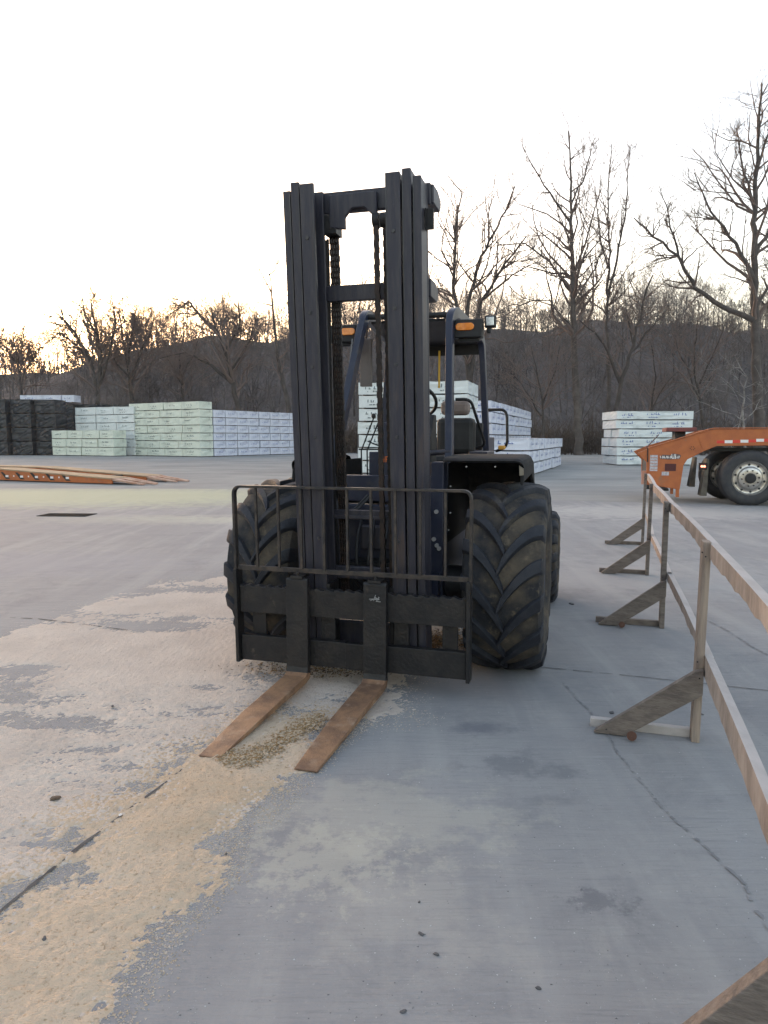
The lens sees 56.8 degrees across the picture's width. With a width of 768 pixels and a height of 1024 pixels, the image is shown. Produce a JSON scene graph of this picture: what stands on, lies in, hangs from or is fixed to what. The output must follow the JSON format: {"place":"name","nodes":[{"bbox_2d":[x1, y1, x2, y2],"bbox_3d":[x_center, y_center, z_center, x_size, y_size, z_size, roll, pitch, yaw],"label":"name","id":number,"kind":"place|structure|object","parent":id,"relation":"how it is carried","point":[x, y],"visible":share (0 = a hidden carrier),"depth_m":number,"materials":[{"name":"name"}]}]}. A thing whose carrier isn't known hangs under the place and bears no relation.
{"place":"outdoors","nodes":[
{"label":"outdoors","id":0,"kind":"place"},
{"bbox_2d":[52,439,65,446],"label":"lumber pack","id":1,"kind":"object","parent":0,"point":[58,442],"visible":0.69,"depth_m":58.20,"materials":[{"name":"white wood"}]},
{"bbox_2d":[52,430,72,438],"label":"lumber pack","id":2,"kind":"object","parent":1,"relation":"on","point":[59,434],"visible":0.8,"depth_m":58.10,"materials":[{"name":"plastic"}]},
{"bbox_2d":[76,423,96,429],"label":"lumber pack","id":3,"kind":"object","parent":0,"point":[86,426],"visible":0.64,"depth_m":59.96,"materials":[{"name":"white wood"}]},
{"bbox_2d":[75,415,96,423],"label":"lumber pack","id":4,"kind":"object","parent":3,"relation":"on","point":[82,419],"visible":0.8,"depth_m":59.91,"materials":[{"name":"white wood"}]},
{"bbox_2d":[75,407,95,414],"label":"lumber pack","id":5,"kind":"object","parent":4,"relation":"on","point":[85,411],"visible":0.67,"depth_m":59.86,"materials":[{"name":"white wood"}]},
{"bbox_2d":[97,423,116,429],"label":"lumber pack","id":6,"kind":"object","parent":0,"point":[106,426],"visible":0.69,"depth_m":59.01,"materials":[{"name":"plastic"}]},
{"bbox_2d":[96,415,119,422],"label":"lumber pack","id":7,"kind":"object","parent":6,"relation":"on","point":[106,418],"visible":0.77,"depth_m":58.93,"materials":[{"name":"white wood"}]},
{"bbox_2d":[95,407,115,414],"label":"lumber pack","id":8,"kind":"object","parent":7,"relation":"on","point":[104,411],"visible":0.66,"depth_m":59.01,"materials":[{"name":"white wood"}]},
{"bbox_2d":[362,460,368,473],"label":"lumber pack","id":9,"kind":"object","parent":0,"point":[364,467],"visible":0.05,"depth_m":29.29,"materials":[{"name":"plastic"}]},
{"bbox_2d":[358,447,377,460],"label":"lumber pack","id":10,"kind":"object","parent":9,"relation":"on","point":[364,458],"visible":0.07,"depth_m":29.18,"materials":[{"name":"plastic"}]},
{"bbox_2d":[359,435,436,447],"bbox_3d":[1.303,-2.919,29.312,4.517,0.541,1.391,2,6,15],"label":"lumber pack","id":11,"kind":"object","parent":10,"relation":"on","point":[366,444],"visible":0.15,"depth_m":29.15,"materials":[{"name":"plastic"}]},
{"bbox_2d":[358,421,437,434],"bbox_3d":[1.262,-3.447,29.285,4.510,0.537,1.395,2,6,15],"label":"lumber pack","id":12,"kind":"object","parent":11,"relation":"on","point":[363,428],"visible":0.27,"depth_m":29.12,"materials":[{"name":"white wood"}]},
{"bbox_2d":[359,408,472,421],"bbox_3d":[1.316,-3.965,29.143,4.504,0.536,1.396,2,6,15],"label":"lumber pack","id":13,"kind":"object","parent":12,"relation":"on","point":[365,415],"visible":0.32,"depth_m":28.90,"materials":[{"name":"white wood"}]},
{"bbox_2d":[359,394,472,408],"bbox_3d":[1.312,-4.495,29.088,4.512,0.542,1.391,2,6,15],"label":"lumber pack","id":14,"kind":"object","parent":13,"relation":"on","point":[367,402],"visible":0.36,"depth_m":28.83,"materials":[{"name":"plastic"}]},
{"bbox_2d":[358,380,472,395],"bbox_3d":[1.294,-5.027,29.078,4.517,0.541,1.391,2,6,15],"label":"lumber pack","id":15,"kind":"object","parent":14,"relation":"on","point":[464,387],"visible":0.4,"depth_m":28.22,"materials":[{"name":"plastic"}]},
{"bbox_2d":[0,488,767,1023],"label":"concrete yard","id":16,"kind":"structure","parent":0,"point":[472,756],"depth_m":2.79,"materials":[{"name":"concrete"}]},
{"bbox_2d":[38,513,96,516],"bbox_3d":[-6.120,0.054,13.722,0.960,0.009,0.480,0,6,4],"label":"drain grate","id":17,"kind":"object","parent":16,"relation":"on","point":[70,514],"visible":1,"depth_m":13.75,"materials":[{"name":"metal"}]},
{"bbox_2d":[0,754,199,911],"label":"slab joint","id":18,"kind":"object","parent":16,"relation":"on","point":[53,867],"visible":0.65,"depth_m":2.55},
{"bbox_2d":[0,571,437,1023],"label":"sawdust grains","id":19,"kind":"object","parent":16,"relation":"on","point":[151,928],"visible":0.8,"depth_m":2.60},
{"bbox_2d":[0,576,462,1023],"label":"sawdust spill","id":20,"kind":"object","parent":16,"relation":"on","point":[146,860],"visible":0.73,"depth_m":3.12,"materials":[{"name":"wood"}]},
{"bbox_2d":[214,704,328,771],"bbox_3d":[-0.487,1.120,3.547,0.366,0.013,0.852,4,7,34],"label":"coarse sawdust","id":21,"kind":"object","parent":20,"relation":"on","point":[248,756],"visible":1,"depth_m":3.45},
{"bbox_2d":[218,620,463,682],"bbox_3d":[-0.108,0.951,5.108,2.096,0.026,1.541,0,6,0],"label":"dark sawdust","id":22,"kind":"object","parent":20,"relation":"on","point":[438,641],"visible":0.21,"depth_m":4.63,"materials":[{"name":"brown wood"}]},
{"bbox_2d":[199,168,559,772],"bbox_3d":[0.236,-0.508,5.362,2.055,2.938,4.802,2,6,16],"label":"forklift","id":23,"kind":"object","parent":16,"relation":"on","point":[417,533],"visible":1,"depth_m":4.19,"materials":[{"name":"metal"}]},
{"bbox_2d":[0,575,765,1023],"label":"grit","id":24,"kind":"object","parent":16,"relation":"on","point":[448,903],"visible":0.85,"depth_m":2.15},
{"bbox_2d":[563,683,767,928],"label":"slab crack","id":25,"kind":"object","parent":16,"relation":"on","point":[759,913],"visible":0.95,"depth_m":2.60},
{"bbox_2d":[590,473,767,1023],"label":"wooden barricade","id":26,"kind":"object","parent":16,"relation":"on","point":[743,999],"visible":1,"depth_m":3.45,"materials":[{"name":"brown wood"}]},
{"bbox_2d":[0,453,767,505],"bbox_3d":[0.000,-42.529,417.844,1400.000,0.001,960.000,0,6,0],"label":"ground","id":27,"kind":"structure","parent":0,"point":[587,477],"depth_m":28.78,"materials":[{"name":"concrete"}]},
{"bbox_2d":[0,441,19,454],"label":"wrapped bale","id":28,"kind":"object","parent":27,"relation":"on","point":[6,447],"visible":0.79,"depth_m":58.80,"materials":[{"name":"black plastic"}]},
{"bbox_2d":[0,427,12,440],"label":"wrapped bale","id":29,"kind":"object","parent":28,"relation":"on","point":[5,433],"visible":0.73,"depth_m":58.68,"materials":[{"name":"black plastic"}]},
{"bbox_2d":[0,413,14,427],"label":"wrapped bale","id":30,"kind":"object","parent":29,"relation":"on","point":[5,419],"visible":0.63,"depth_m":58.54,"materials":[{"name":"black plastic"}]},
{"bbox_2d":[0,399,11,413],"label":"wrapped bale","id":31,"kind":"object","parent":30,"relation":"on","point":[4,405],"visible":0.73,"depth_m":58.38,"materials":[{"name":"black plastic"}]},
{"bbox_2d":[12,441,42,454],"bbox_3d":[-30.014,-5.407,60.048,1.781,1.164,1.949,0,6,3],"label":"wrapped bale","id":32,"kind":"object","parent":27,"relation":"on","point":[25,448],"visible":0.88,"depth_m":59.15,"materials":[{"name":"black plastic"}]},
{"bbox_2d":[11,427,36,440],"bbox_3d":[-29.997,-6.546,59.862,1.784,1.170,1.950,0,6,4],"label":"wrapped bale","id":33,"kind":"object","parent":32,"relation":"on","point":[23,433],"visible":0.82,"depth_m":58.96,"materials":[{"name":"black plastic"}]},
{"bbox_2d":[11,413,35,427],"bbox_3d":[-29.992,-7.691,59.756,1.780,1.169,1.948,0,6,4],"label":"wrapped bale","id":34,"kind":"object","parent":33,"relation":"on","point":[23,420],"visible":0.76,"depth_m":58.85,"materials":[{"name":"black plastic"}]},
{"bbox_2d":[10,399,36,413],"bbox_3d":[-29.994,-8.832,59.638,1.781,1.164,1.949,0,6,4],"label":"wrapped bale","id":35,"kind":"object","parent":34,"relation":"on","point":[21,406],"visible":0.86,"depth_m":58.73,"materials":[{"name":"black plastic"}]},
{"bbox_2d":[36,441,52,454],"bbox_3d":[-28.152,-5.438,60.318,1.784,1.170,1.950,0,6,4],"label":"wrapped bale","id":36,"kind":"object","parent":27,"relation":"on","point":[44,447],"visible":0.52,"depth_m":59.41,"materials":[{"name":"black plastic"}]},
{"bbox_2d":[36,427,67,440],"bbox_3d":[-28.147,-6.589,60.271,1.780,1.169,1.948,0,6,4],"label":"wrapped bale","id":37,"kind":"object","parent":36,"relation":"on","point":[43,433],"visible":0.64,"depth_m":59.36,"materials":[{"name":"black plastic"}]},
{"bbox_2d":[35,414,66,427],"bbox_3d":[-28.149,-7.730,60.154,1.781,1.164,1.949,0,6,4],"label":"wrapped bale","id":38,"kind":"object","parent":37,"relation":"on","point":[52,420],"visible":0.96,"depth_m":59.28,"materials":[{"name":"black plastic"}]},
{"bbox_2d":[34,400,65,413],"bbox_3d":[-28.160,-8.868,59.948,1.784,1.170,1.950,0,6,3],"label":"wrapped bale","id":39,"kind":"object","parent":38,"relation":"on","point":[49,406],"visible":0.98,"depth_m":59.08,"materials":[{"name":"black plastic"}]},
{"bbox_2d":[66,447,90,455],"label":"lumber pack","id":40,"kind":"object","parent":27,"relation":"on","point":[71,451],"visible":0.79,"depth_m":57.59,"materials":[{"name":"plastic"}]},
{"bbox_2d":[82,447,97,455],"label":"lumber pack","id":41,"kind":"object","parent":27,"relation":"on","point":[88,451],"visible":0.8,"depth_m":56.94,"materials":[{"name":"plastic"}]},
{"bbox_2d":[82,439,97,446],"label":"lumber pack","id":42,"kind":"object","parent":41,"relation":"on","point":[89,442],"visible":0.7,"depth_m":56.76,"materials":[{"name":"white wood"}]},
{"bbox_2d":[82,430,101,438],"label":"lumber pack","id":43,"kind":"object","parent":42,"relation":"on","point":[91,434],"visible":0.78,"depth_m":56.66,"materials":[{"name":"plastic"}]},
{"bbox_2d":[0,465,189,484],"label":"flatbed trailer","id":44,"kind":"object","parent":27,"relation":"on","point":[45,473],"visible":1,"depth_m":24.05,"materials":[{"name":"orange paint"}]},
{"bbox_2d":[96,447,125,455],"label":"lumber pack","id":45,"kind":"object","parent":27,"relation":"on","point":[109,451],"visible":0.95,"depth_m":56.28,"materials":[{"name":"plastic"}]},
{"bbox_2d":[98,439,126,447],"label":"lumber pack","id":46,"kind":"object","parent":45,"relation":"on","point":[114,443],"visible":0.94,"depth_m":56.16,"materials":[{"name":"plastic"}]},
{"bbox_2d":[100,430,125,438],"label":"lumber pack","id":47,"kind":"object","parent":46,"relation":"on","point":[112,434],"visible":1,"depth_m":56.05,"materials":[{"name":"white wood"}]},
{"bbox_2d":[126,447,135,455],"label":"lumber pack","id":48,"kind":"object","parent":27,"relation":"on","point":[130,451],"visible":0.3,"depth_m":58.10,"materials":[{"name":"plastic"}]},
{"bbox_2d":[126,439,144,446],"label":"lumber pack","id":49,"kind":"object","parent":48,"relation":"on","point":[131,443],"visible":0.48,"depth_m":58.10,"materials":[{"name":"white wood"}]},
{"bbox_2d":[124,431,137,438],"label":"lumber pack","id":50,"kind":"object","parent":49,"relation":"on","point":[130,434],"visible":0.36,"depth_m":57.98,"materials":[{"name":"white wood"}]},
{"bbox_2d":[117,423,136,430],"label":"lumber pack","id":51,"kind":"object","parent":50,"relation":"on","point":[126,426],"visible":0.64,"depth_m":58.14,"materials":[{"name":"plastic"}]},
{"bbox_2d":[118,415,138,422],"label":"lumber pack","id":52,"kind":"object","parent":51,"relation":"on","point":[126,418],"visible":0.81,"depth_m":58.03,"materials":[{"name":"plastic"}]},
{"bbox_2d":[113,406,134,414],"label":"lumber pack","id":53,"kind":"object","parent":52,"relation":"on","point":[125,410],"visible":0.81,"depth_m":58.06,"materials":[{"name":"plastic"}]},
{"bbox_2d":[135,448,149,455],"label":"lumber pack","id":54,"kind":"object","parent":27,"relation":"on","point":[141,451],"visible":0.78,"depth_m":57.63,"materials":[{"name":"plastic"}]},
{"bbox_2d":[136,441,159,447],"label":"lumber pack","id":55,"kind":"object","parent":54,"relation":"on","point":[147,444],"visible":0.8,"depth_m":57.23,"materials":[{"name":"white wood"}]},
{"bbox_2d":[130,433,169,440],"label":"lumber pack","id":56,"kind":"object","parent":55,"relation":"on","point":[148,436],"visible":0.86,"depth_m":57.25,"materials":[{"name":"plastic"}]},
{"bbox_2d":[130,426,147,432],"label":"lumber pack","id":57,"kind":"object","parent":56,"relation":"on","point":[141,429],"visible":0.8,"depth_m":57.47,"materials":[{"name":"plastic"}]},
{"bbox_2d":[130,418,160,425],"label":"lumber pack","id":58,"kind":"object","parent":57,"relation":"on","point":[146,422],"visible":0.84,"depth_m":57.12,"materials":[{"name":"white wood"}]},
{"bbox_2d":[130,410,161,417],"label":"lumber pack","id":59,"kind":"object","parent":58,"relation":"on","point":[147,414],"visible":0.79,"depth_m":56.93,"materials":[{"name":"plastic"}]},
{"bbox_2d":[165,448,182,456],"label":"lumber pack","id":60,"kind":"object","parent":27,"relation":"on","point":[173,452],"visible":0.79,"depth_m":55.62,"materials":[{"name":"plastic"}]},
{"bbox_2d":[159,441,180,448],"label":"lumber pack","id":61,"kind":"object","parent":60,"relation":"on","point":[168,444],"visible":0.7,"depth_m":55.85,"materials":[{"name":"white wood"}]},
{"bbox_2d":[160,433,183,440],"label":"lumber pack","id":62,"kind":"object","parent":61,"relation":"on","point":[170,436],"visible":0.8,"depth_m":55.63,"materials":[{"name":"plastic"}]},
{"bbox_2d":[165,425,182,432],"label":"lumber pack","id":63,"kind":"object","parent":62,"relation":"on","point":[174,429],"visible":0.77,"depth_m":55.32,"materials":[{"name":"white wood"}]},
{"bbox_2d":[159,418,177,425],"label":"lumber pack","id":64,"kind":"object","parent":63,"relation":"on","point":[168,421],"visible":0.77,"depth_m":55.74,"materials":[{"name":"plastic"}]},
{"bbox_2d":[160,410,183,417],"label":"lumber pack","id":65,"kind":"object","parent":64,"relation":"on","point":[170,413],"visible":0.77,"depth_m":55.46,"materials":[{"name":"white wood"}]},
{"bbox_2d":[164,402,183,409],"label":"lumber pack","id":66,"kind":"object","parent":65,"relation":"on","point":[172,405],"visible":0.68,"depth_m":55.21,"materials":[{"name":"plastic"}]},
{"bbox_2d":[183,449,212,456],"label":"lumber pack","id":67,"kind":"object","parent":27,"relation":"on","point":[198,452],"visible":0.96,"depth_m":54.51,"materials":[{"name":"plastic"}]},
{"bbox_2d":[179,441,212,448],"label":"lumber pack","id":68,"kind":"object","parent":67,"relation":"on","point":[195,444],"visible":0.98,"depth_m":54.56,"materials":[{"name":"plastic"}]},
{"bbox_2d":[182,433,212,440],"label":"lumber pack","id":69,"kind":"object","parent":68,"relation":"on","point":[197,436],"visible":1,"depth_m":54.45,"materials":[{"name":"plastic"}]},
{"bbox_2d":[183,425,212,432],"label":"lumber pack","id":70,"kind":"object","parent":69,"relation":"on","point":[198,429],"visible":0.99,"depth_m":54.33,"materials":[{"name":"white wood"}]},
{"bbox_2d":[177,417,211,425],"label":"lumber pack","id":71,"kind":"object","parent":70,"relation":"on","point":[186,421],"visible":0.97,"depth_m":54.34,"materials":[{"name":"plastic"}]},
{"bbox_2d":[181,409,211,416],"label":"lumber pack","id":72,"kind":"object","parent":71,"relation":"on","point":[197,413],"visible":0.93,"depth_m":54.21,"materials":[{"name":"white wood"}]},
{"bbox_2d":[181,401,211,409],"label":"lumber pack","id":73,"kind":"object","parent":72,"relation":"on","point":[196,405],"visible":0.89,"depth_m":54.14,"materials":[{"name":"white wood"}]},
{"bbox_2d":[140,279,276,410],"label":"bare tree","id":74,"kind":"object","parent":27,"relation":"on","point":[228,376],"visible":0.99,"depth_m":68.11,"materials":[{"name":"brown plant"}]},
{"bbox_2d":[246,255,290,412],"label":"bare tree","id":75,"kind":"object","parent":27,"relation":"on","point":[282,380],"visible":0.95,"depth_m":64.69,"materials":[{"name":"brown plant"}]},
{"bbox_2d":[331,231,384,453],"bbox_3d":[-2.160,-15.353,64.339,10.676,20.711,8.345,-3,7,-30],"label":"bare tree","id":76,"kind":"object","parent":27,"relation":"on","point":[352,316],"visible":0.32,"depth_m":64.29,"materials":[{"name":"brown plant"}]},
{"bbox_2d":[356,138,563,382],"bbox_3d":[6.448,-18.182,59.180,17.838,27.468,16.531,-2,6,-20],"label":"bare tree","id":77,"kind":"object","parent":27,"relation":"on","point":[470,359],"visible":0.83,"depth_m":59.65,"materials":[{"name":"brown plant"}]},
{"bbox_2d":[175,402,767,454],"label":"brush","id":78,"kind":"object","parent":27,"relation":"on","point":[567,436],"visible":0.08,"depth_m":64.24,"materials":[{"name":"plant"}]},
{"bbox_2d":[475,315,605,437],"bbox_3d":[12.727,-10.647,59.504,8.684,12.339,11.034,-5,8,-41],"label":"bare tree","id":79,"kind":"object","parent":27,"relation":"on","point":[542,407],"visible":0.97,"depth_m":59.02,"materials":[{"name":"brown plant"}]},
{"bbox_2d":[473,60,646,454],"bbox_3d":[14.037,-20.699,59.093,13.987,32.523,16.422,0,6,0],"label":"bare tree","id":80,"kind":"object","parent":27,"relation":"on","point":[573,277],"visible":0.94,"depth_m":57.96,"materials":[{"name":"brown plant"}]},
{"bbox_2d":[572,229,713,410],"bbox_3d":[19.791,-13.306,57.607,11.580,18.090,8.510,-3,7,-23],"label":"bare tree","id":81,"kind":"object","parent":27,"relation":"on","point":[620,379],"visible":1,"depth_m":56.82,"materials":[{"name":"brown plant"}]},
{"bbox_2d":[609,456,691,464],"bbox_3d":[14.480,-2.803,38.583,4.096,0.487,1.276,0,6,0],"label":"lumber pack","id":82,"kind":"object","parent":27,"relation":"on","point":[617,460],"visible":0.39,"depth_m":37.98,"materials":[{"name":"plastic"}]},
{"bbox_2d":[609,447,639,455],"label":"lumber pack","id":83,"kind":"object","parent":82,"relation":"on","point":[617,451],"visible":0.35,"depth_m":37.99,"materials":[{"name":"white wood"}]},
{"bbox_2d":[609,438,671,446],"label":"lumber pack","id":84,"kind":"object","parent":83,"relation":"on","point":[617,442],"visible":0.5,"depth_m":37.92,"materials":[{"name":"white wood"}]},
{"bbox_2d":[612,429,690,437],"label":"lumber pack","id":85,"kind":"object","parent":84,"relation":"on","point":[623,433],"visible":0.62,"depth_m":37.87,"materials":[{"name":"plastic"}]},
{"bbox_2d":[609,420,692,428],"bbox_3d":[14.427,-4.726,38.510,4.096,0.487,1.276,0,6,0],"label":"lumber pack","id":86,"kind":"object","parent":85,"relation":"on","point":[637,424],"visible":0.96,"depth_m":37.90,"materials":[{"name":"plastic"}]},
{"bbox_2d":[609,411,693,419],"bbox_3d":[14.419,-5.199,38.393,4.120,0.491,1.275,0,6,0],"label":"lumber pack","id":87,"kind":"object","parent":86,"relation":"on","point":[650,415],"visible":0.96,"depth_m":37.78,"materials":[{"name":"plastic"}]},
{"bbox_2d":[606,331,716,410],"bbox_3d":[24.057,-10.206,61.855,9.633,11.049,9.685,3,7,28],"label":"bare tree","id":88,"kind":"object","parent":27,"relation":"on","point":[652,402],"visible":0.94,"depth_m":60.00,"materials":[{"name":"brown plant"}]},
{"bbox_2d":[608,268,757,454],"bbox_3d":[24.372,-12.032,57.159,11.488,15.658,10.030,-4,7,-32],"label":"bare tree","id":89,"kind":"object","parent":27,"relation":"on","point":[697,395],"visible":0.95,"depth_m":57.88,"materials":[{"name":"brown plant"}]},
{"bbox_2d":[616,34,767,454],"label":"bare tree","id":90,"kind":"object","parent":27,"relation":"on","point":[751,276],"visible":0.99,"depth_m":55.92,"materials":[{"name":"brown plant"}]},
{"bbox_2d":[634,427,767,504],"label":"lowboy trailer","id":91,"kind":"object","parent":27,"relation":"on","point":[739,476],"visible":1,"depth_m":15.88,"materials":[{"name":"orange paint"}]},
{"bbox_2d":[683,349,767,447],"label":"bare tree","id":92,"kind":"object","parent":27,"relation":"on","point":[742,408],"visible":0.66,"depth_m":56.46,"materials":[{"name":"brown plant"}]},
{"bbox_2d":[731,223,767,342],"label":"bare tree","id":93,"kind":"object","parent":27,"relation":"on","point":[762,302],"visible":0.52,"depth_m":60.40,"materials":[{"name":"brown plant"}]},
{"bbox_2d":[0,0,767,372],"label":"sky","id":94,"kind":"structure","parent":0,"point":[163,141],"materials":[{"name":"white"}]},
{"bbox_2d":[1,320,767,452],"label":"hill","id":95,"kind":"structure","parent":0,"point":[733,405],"depth_m":109.34,"materials":[{"name":"brown plant"}]},
{"bbox_2d":[0,302,61,394],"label":"bare tree","id":96,"kind":"object","parent":95,"relation":"on","point":[28,352],"visible":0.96,"depth_m":82.37,"materials":[{"name":"brown plant"}]},
{"bbox_2d":[0,229,165,404],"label":"bare tree","id":97,"kind":"object","parent":95,"relation":"on","point":[82,350],"visible":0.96,"depth_m":72.15,"materials":[{"name":"brown plant"}]},
{"bbox_2d":[65,264,190,403],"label":"bare tree","id":98,"kind":"object","parent":95,"relation":"on","point":[133,374],"visible":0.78,"depth_m":74.69,"materials":[{"name":"brown plant"}]},
{"bbox_2d":[136,302,227,401],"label":"bare tree","id":99,"kind":"object","parent":95,"relation":"on","point":[179,371],"visible":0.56,"depth_m":78.66,"materials":[{"name":"brown plant"}]},
{"bbox_2d":[0,251,767,436],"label":"wood","id":100,"kind":"object","parent":95,"relation":"on","point":[543,322],"visible":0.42,"depth_m":105.50,"materials":[{"name":"plant"}]},
{"bbox_2d":[557,87,655,411],"bbox_3d":[19.474,-20.516,62.398,10.074,31.354,8.212,-3,7,-25],"label":"bare tree","id":101,"kind":"object","parent":95,"relation":"on","point":[608,304],"visible":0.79,"depth_m":61.57,"materials":[{"name":"brown plant"}]},
{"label":"lumber pack","id":102,"kind":"object","parent":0,"visible":0},
{"bbox_2d":[494,451,533,461],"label":"lumber pack","id":103,"kind":"object","parent":102,"relation":"on","point":[531,454],"visible":0.3,"depth_m":27.29,"materials":[{"name":"plastic"}]},
{"bbox_2d":[494,438,533,450],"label":"lumber pack","id":104,"kind":"object","parent":103,"relation":"on","point":[522,444],"visible":0.71,"depth_m":27.16,"materials":[{"name":"plastic"}]},
{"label":"wrapped bale","id":105,"kind":"object","parent":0,"visible":0},
{"bbox_2d":[20,395,61,399],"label":"lumber pack","id":106,"kind":"object","parent":105,"relation":"on","point":[45,397],"visible":0.5,"depth_m":64.27,"materials":[{"name":"plastic"}]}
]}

